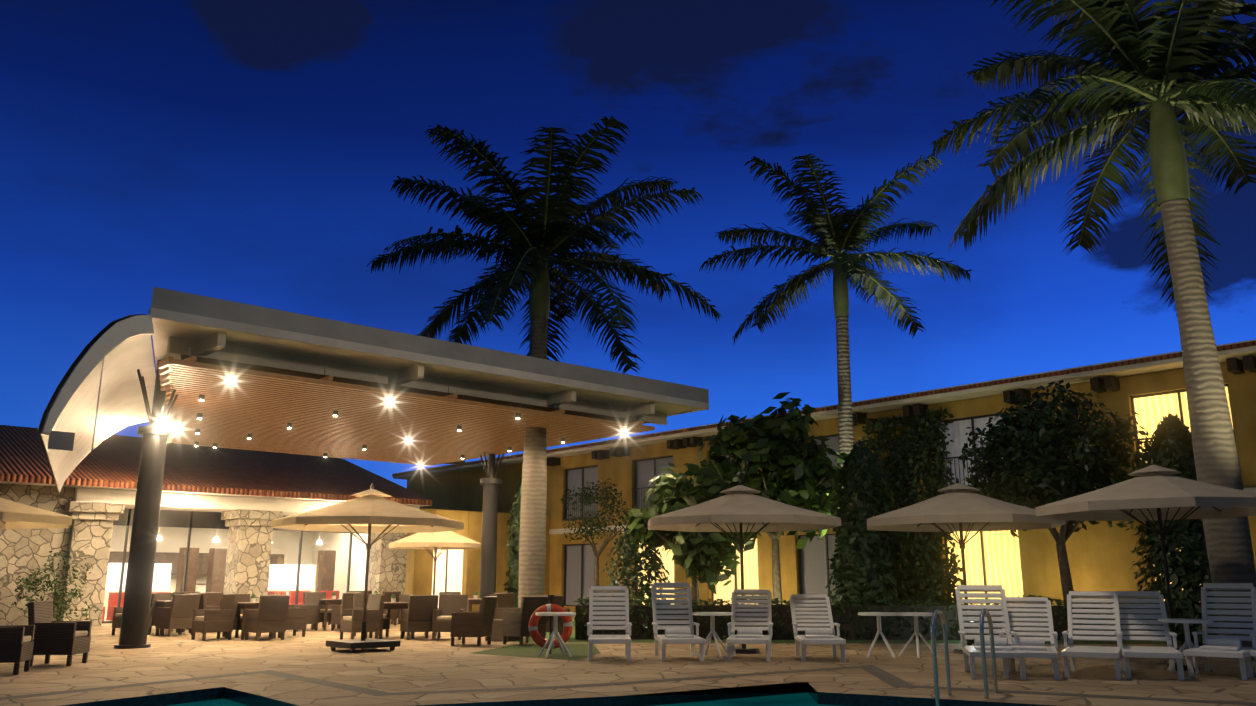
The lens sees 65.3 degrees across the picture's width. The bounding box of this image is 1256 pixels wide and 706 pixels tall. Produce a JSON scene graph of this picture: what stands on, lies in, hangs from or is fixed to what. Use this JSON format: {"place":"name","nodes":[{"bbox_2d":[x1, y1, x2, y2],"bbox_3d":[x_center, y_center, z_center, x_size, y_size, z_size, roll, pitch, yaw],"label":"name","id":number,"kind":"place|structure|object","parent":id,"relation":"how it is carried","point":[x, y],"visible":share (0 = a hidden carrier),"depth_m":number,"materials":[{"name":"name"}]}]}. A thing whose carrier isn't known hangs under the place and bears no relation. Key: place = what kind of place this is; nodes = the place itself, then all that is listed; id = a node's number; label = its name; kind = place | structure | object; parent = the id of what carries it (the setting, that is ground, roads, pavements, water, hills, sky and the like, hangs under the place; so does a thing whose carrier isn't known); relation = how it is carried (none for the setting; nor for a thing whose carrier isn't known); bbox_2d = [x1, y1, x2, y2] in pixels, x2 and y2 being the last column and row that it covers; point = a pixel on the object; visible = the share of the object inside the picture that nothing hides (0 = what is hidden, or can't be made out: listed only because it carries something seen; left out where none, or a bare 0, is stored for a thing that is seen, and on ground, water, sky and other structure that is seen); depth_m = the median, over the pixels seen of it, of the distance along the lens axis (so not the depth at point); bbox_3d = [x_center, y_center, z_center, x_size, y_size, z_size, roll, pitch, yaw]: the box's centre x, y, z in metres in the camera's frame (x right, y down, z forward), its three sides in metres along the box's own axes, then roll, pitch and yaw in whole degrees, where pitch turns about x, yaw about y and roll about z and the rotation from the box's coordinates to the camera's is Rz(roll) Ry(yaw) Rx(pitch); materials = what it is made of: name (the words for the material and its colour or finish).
{"place":"outdoors","nodes":[
{"label":"outdoors","id":0,"kind":"place"},
{"bbox_2d":[0,483,418,625],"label":"wall","id":1,"kind":"structure","parent":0,"point":[90,532],"depth_m":29.96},
{"bbox_2d":[0,425,431,506],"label":"tiled roof","id":2,"kind":"structure","parent":1,"relation":"on","point":[112,462],"depth_m":31.64,"materials":[{"name":"brown tile"}]},
{"bbox_2d":[102,529,339,620],"bbox_3d":[-13.540,7.034,32.346,8.400,3.270,2.030,12,-17,-41],"label":"restaurant interior","id":3,"kind":"object","parent":1,"relation":"in","point":[158,585],"depth_m":32.94,"materials":[{"name":"white"}]},
{"bbox_2d":[102,508,367,623],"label":"restaurant glass frames","id":4,"kind":"structure","parent":1,"relation":"attached to","point":[190,520],"depth_m":30.30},
{"bbox_2d":[103,526,367,620],"bbox_3d":[-12.236,7.013,31.259,10.800,2.820,0.001,12,-17,-41],"label":"restaurant glass","id":5,"kind":"object","parent":4,"relation":"in","point":[225,567],"depth_m":31.89,"materials":[{"name":"clear glass"}]},
{"bbox_2d":[91,348,634,450],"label":"canopy hangers","id":6,"kind":"object","parent":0,"point":[99,395],"visible":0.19,"depth_m":15.58},
{"bbox_2d":[158,356,654,465],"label":"canopy ceiling","id":7,"kind":"structure","parent":0,"point":[263,408],"depth_m":22.97,"materials":[{"name":"brown wood"}]},
{"bbox_2d":[158,374,625,465],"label":"ceiling lights","id":8,"kind":"object","parent":7,"relation":"attached to","point":[201,397],"visible":1,"depth_m":21.95},
{"bbox_2d":[61,687,1055,705],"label":"pool wall","id":9,"kind":"structure","parent":0,"point":[250,699],"depth_m":10.79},
{"bbox_2d":[167,692,840,705],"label":"pool water","id":10,"kind":"structure","parent":9,"relation":"in","point":[801,699],"depth_m":11.21,"materials":[{"name":"teal liquid"}]},
{"bbox_2d":[0,615,1255,705],"bbox_3d":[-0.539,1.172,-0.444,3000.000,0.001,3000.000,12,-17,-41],"label":"deck","id":11,"kind":"structure","parent":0,"point":[419,661],"depth_m":13.27,"materials":[{"name":"stone"}]},
{"bbox_2d":[0,498,72,528],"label":"patio umbrella","id":12,"kind":"object","parent":11,"relation":"on","point":[14,515],"visible":1,"depth_m":16.07,"materials":[{"name":"beige fabric"}]},
{"bbox_2d":[11,548,97,620],"bbox_3d":[-14.864,6.133,25.602,2.178,2.051,1.830,12,-17,-41],"label":"bush","id":13,"kind":"object","parent":11,"relation":"on","point":[27,581],"depth_m":25.60,"materials":[{"name":"green plant"}]},
{"bbox_2d":[0,591,569,674],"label":"wicker chairs","id":14,"kind":"object","parent":11,"relation":"on","point":[497,617],"visible":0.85,"depth_m":20.62,"materials":[{"name":"brown wicker"}]},
{"bbox_2d":[23,609,467,642],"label":"chair cushions","id":15,"kind":"object","parent":14,"relation":"on","point":[77,634],"visible":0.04,"depth_m":20.69,"materials":[{"name":"fabric"}]},
{"bbox_2d":[114,360,503,648],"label":"canopy posts","id":16,"kind":"object","parent":11,"relation":"on","point":[155,434],"visible":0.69,"depth_m":18.83,"materials":[{"name":"brown metal"}]},
{"bbox_2d":[37,287,708,491],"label":"canopy roof","id":17,"kind":"structure","parent":16,"relation":"on","point":[175,324],"depth_m":19.52,"materials":[{"name":"white metal"}]},
{"bbox_2d":[181,354,650,464],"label":"canopy closure boards","id":18,"kind":"object","parent":17,"relation":"attached to","point":[335,379],"visible":0.15,"depth_m":20.18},
{"bbox_2d":[155,598,481,639],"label":"dining tables","id":19,"kind":"object","parent":11,"relation":"on","point":[244,606],"visible":0.33,"depth_m":21.37,"materials":[{"name":"brown wood"}]},
{"bbox_2d":[171,591,477,602],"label":"table plants","id":20,"kind":"object","parent":19,"relation":"on","point":[333,595],"visible":0.73,"depth_m":23.07,"materials":[{"name":"plant"}]},
{"bbox_2d":[271,483,463,652],"bbox_3d":[-4.752,3.874,17.884,3.294,2.980,3.294,12,-17,-41],"label":"patio umbrella","id":21,"kind":"object","parent":11,"relation":"on","point":[371,510],"visible":1,"depth_m":17.43,"materials":[{"name":"beige fabric"}]},
{"bbox_2d":[389,531,480,594],"bbox_3d":[-5.584,6.278,28.341,2.506,3.000,2.506,6,-14,-25],"label":"patio umbrella","id":22,"kind":"object","parent":11,"relation":"on","point":[444,540],"visible":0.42,"depth_m":27.84,"materials":[{"name":"beige fabric"}]},
{"bbox_2d":[405,508,549,610],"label":"building wall","id":23,"kind":"structure","parent":11,"relation":"on","point":[458,570],"depth_m":35.66,"materials":[{"name":"paint"}]},
{"bbox_2d":[503,477,521,607],"bbox_3d":[-3.174,5.791,29.366,1.188,4.381,1.157,12,-17,-41],"label":"cypress foliage","id":24,"kind":"object","parent":11,"relation":"on","point":[512,574],"visible":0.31,"depth_m":29.13,"materials":[{"name":"green plant"}]},
{"bbox_2d":[367,116,721,607],"bbox_3d":[-2.337,0.371,24.614,8.562,12.835,8.135,12,-17,-41],"label":"palm","id":25,"kind":"object","parent":11,"relation":"on","point":[546,235],"depth_m":24.42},
{"bbox_2d":[0,665,1255,705],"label":"pool coping","id":26,"kind":"object","parent":11,"relation":"on","point":[885,676],"visible":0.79,"depth_m":11.62,"materials":[{"name":"beige stone"}]},
{"bbox_2d":[648,479,840,653],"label":"pool umbrella","id":27,"kind":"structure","parent":11,"relation":"on","point":[740,508],"depth_m":16.81,"materials":[{"name":"beige fabric"}]},
{"bbox_2d":[393,339,1255,611],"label":"hotel walls","id":28,"kind":"structure","parent":11,"relation":"on","point":[1101,557],"depth_m":26.28,"materials":[{"name":"yellow paint"}]},
{"bbox_2d":[392,341,1255,475],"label":"building roof","id":29,"kind":"structure","parent":28,"relation":"on","point":[1167,356],"depth_m":25.88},
{"bbox_2d":[562,429,1236,519],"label":"hotel balcony rails","id":30,"kind":"object","parent":28,"relation":"attached to","point":[1135,440],"visible":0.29,"depth_m":34.86,"materials":[{"name":"brown metal"}]},
{"bbox_2d":[547,355,1255,465],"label":"roof beam ends","id":31,"kind":"object","parent":28,"relation":"attached to","point":[1234,366],"visible":0.69,"depth_m":26.72,"materials":[{"name":"brown wood"}]},
{"bbox_2d":[564,384,1238,605],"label":"window frames","id":32,"kind":"structure","parent":28,"relation":"in","point":[1178,392],"depth_m":28.91,"materials":[{"name":"brown wood"}]},
{"bbox_2d":[471,621,1193,659],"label":"lawn beds","id":33,"kind":"object","parent":11,"relation":"on","point":[578,651],"visible":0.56,"depth_m":18.82,"materials":[{"name":"green plant"}]},
{"bbox_2d":[529,595,572,653],"bbox_3d":[-1.323,4.649,16.794,0.750,0.980,0.196,1,-13,-2],"label":"life ring","id":34,"kind":"object","parent":33,"relation":"on","point":[538,639],"visible":0.85,"depth_m":16.71,"materials":[{"name":"orange plastic"}]},
{"bbox_2d":[560,477,631,601],"bbox_3d":[-0.992,5.907,29.486,2.261,4.241,2.198,12,-17,-41],"label":"tree","id":35,"kind":"object","parent":33,"relation":"on","point":[590,498],"depth_m":29.44,"materials":[{"name":"green plant"}]},
{"bbox_2d":[635,550,638,604],"bbox_3d":[0.207,5.661,23.622,0.129,2.080,0.129,5,-14,-19],"label":"cypress trunk","id":36,"kind":"object","parent":33,"relation":"on","point":[636,585],"visible":0.19,"depth_m":23.59,"materials":[{"name":"brown plant"}]},
{"bbox_2d":[603,525,671,604],"bbox_3d":[0.151,5.374,23.703,1.735,2.690,1.779,12,-17,-41],"label":"cypress foliage","id":37,"kind":"object","parent":33,"relation":"on","point":[627,551],"visible":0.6,"depth_m":23.39,"materials":[{"name":"green plant"}]},
{"bbox_2d":[645,521,726,604],"bbox_3d":[1.462,5.101,22.906,2.320,2.857,1.955,2,-13,-10],"label":"tree trunk","id":38,"kind":"object","parent":33,"relation":"on","point":[695,589],"visible":0.25,"depth_m":22.63,"materials":[{"name":"brown plant"}]},
{"bbox_2d":[623,460,760,593],"bbox_3d":[1.740,4.092,23.083,2.946,3.119,3.132,12,-17,-41],"label":"tree foliage","id":39,"kind":"object","parent":38,"relation":"on","point":[711,554],"visible":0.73,"depth_m":22.36,"materials":[{"name":"green plant"}]},
{"bbox_2d":[763,476,824,604],"bbox_3d":[3.749,4.964,24.122,2.376,3.672,2.498,12,-17,-41],"label":"tree trunk","id":40,"kind":"object","parent":33,"relation":"on","point":[776,580],"visible":0.33,"depth_m":24.12,"materials":[{"name":"brown plant"}]},
{"bbox_2d":[697,392,847,552],"bbox_3d":[3.681,3.065,24.611,3.636,3.900,3.182,12,-17,-41],"label":"tree foliage","id":41,"kind":"object","parent":40,"relation":"attached to","point":[779,451],"visible":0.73,"depth_m":24.03,"materials":[{"name":"green plant"}]},
{"bbox_2d":[699,153,972,594],"bbox_3d":[5.586,0.900,26.345,6.707,12.582,6.536,12,-17,-41],"label":"palm","id":42,"kind":"object","parent":33,"relation":"on","point":[836,234],"depth_m":26.68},
{"bbox_2d":[825,439,910,604],"bbox_3d":[5.347,4.134,22.287,1.922,4.387,1.858,12,-17,-41],"label":"cypress foliage","id":43,"kind":"object","parent":33,"relation":"on","point":[861,476],"visible":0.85,"depth_m":21.93,"materials":[{"name":"green plant"}]},
{"bbox_2d":[574,594,1200,639],"bbox_3d":[5.481,5.675,20.928,13.303,1.017,0.897,0,-13,2],"label":"hedge","id":44,"kind":"object","parent":33,"relation":"on","point":[895,630],"depth_m":20.69,"materials":[{"name":"green plant"}]},
{"bbox_2d":[861,407,962,604],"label":"wall vine leaves","id":45,"kind":"object","parent":33,"relation":"on","point":[930,422],"visible":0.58,"depth_m":26.48,"materials":[{"name":"green plant"}]},
{"bbox_2d":[958,380,1148,604],"bbox_3d":[9.291,3.401,21.342,4.087,5.472,4.196,12,-17,-41],"label":"round tree","id":46,"kind":"object","parent":33,"relation":"on","point":[1035,451],"depth_m":20.94,"materials":[{"name":"green plant"}]},
{"bbox_2d":[535,612,1216,673],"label":"side tables","id":47,"kind":"object","parent":11,"relation":"on","point":[1188,644],"visible":0.94,"depth_m":16.12,"materials":[{"name":"white plastic"}]},
{"bbox_2d":[587,583,1255,680],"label":"lounge chairs","id":48,"kind":"object","parent":11,"relation":"on","point":[804,618],"visible":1,"depth_m":14.10,"materials":[{"name":"white plastic"}]},
{"bbox_2d":[665,628,1241,650],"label":"lounger towels","id":49,"kind":"object","parent":48,"relation":"on","point":[1227,644],"visible":0.98,"depth_m":13.21,"materials":[{"name":"fabric"}]},
{"bbox_2d":[931,609,997,705],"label":"pool handrails","id":50,"kind":"object","parent":11,"relation":"on","point":[946,651],"visible":1,"depth_m":10.68,"materials":[{"name":"silver metal"}]},
{"bbox_2d":[866,478,1065,653],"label":"pool umbrella","id":51,"kind":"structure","parent":11,"relation":"on","point":[958,507],"depth_m":16.85,"materials":[{"name":"beige fabric"}]},
{"bbox_2d":[930,0,1255,659],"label":"palm","id":52,"kind":"object","parent":11,"relation":"on","point":[1153,63],"depth_m":17.56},
{"bbox_2d":[1035,458,1255,670],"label":"pool umbrella","id":53,"kind":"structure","parent":11,"relation":"on","point":[1153,491],"depth_m":14.05,"materials":[{"name":"beige fabric"}]},
{"bbox_2d":[1130,413,1217,644],"bbox_3d":[10.845,3.392,19.223,2.077,4.503,2.049,12,-17,-41],"label":"cypress foliage","id":54,"kind":"object","parent":11,"relation":"on","point":[1171,447],"visible":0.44,"depth_m":18.86,"materials":[{"name":"green plant"}]},
{"bbox_2d":[1185,535,1202,645],"bbox_3d":[10.915,3.880,19.111,0.129,3.520,0.129,-6,-14,25],"label":"cypress trunk","id":55,"kind":"object","parent":11,"relation":"on","point":[1200,643],"visible":0.05,"depth_m":18.79,"materials":[{"name":"brown plant"}]},
{"bbox_2d":[0,0,1255,487],"label":"sky","id":56,"kind":"structure","parent":0,"point":[252,152],"materials":[{"name":"blue"}]},
{"bbox_2d":[566,387,1232,604],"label":"hotel curtains","id":57,"kind":"object","parent":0,"point":[1002,559],"visible":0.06,"depth_m":28.84,"materials":[{"name":"yellow fabric"}]}
]}

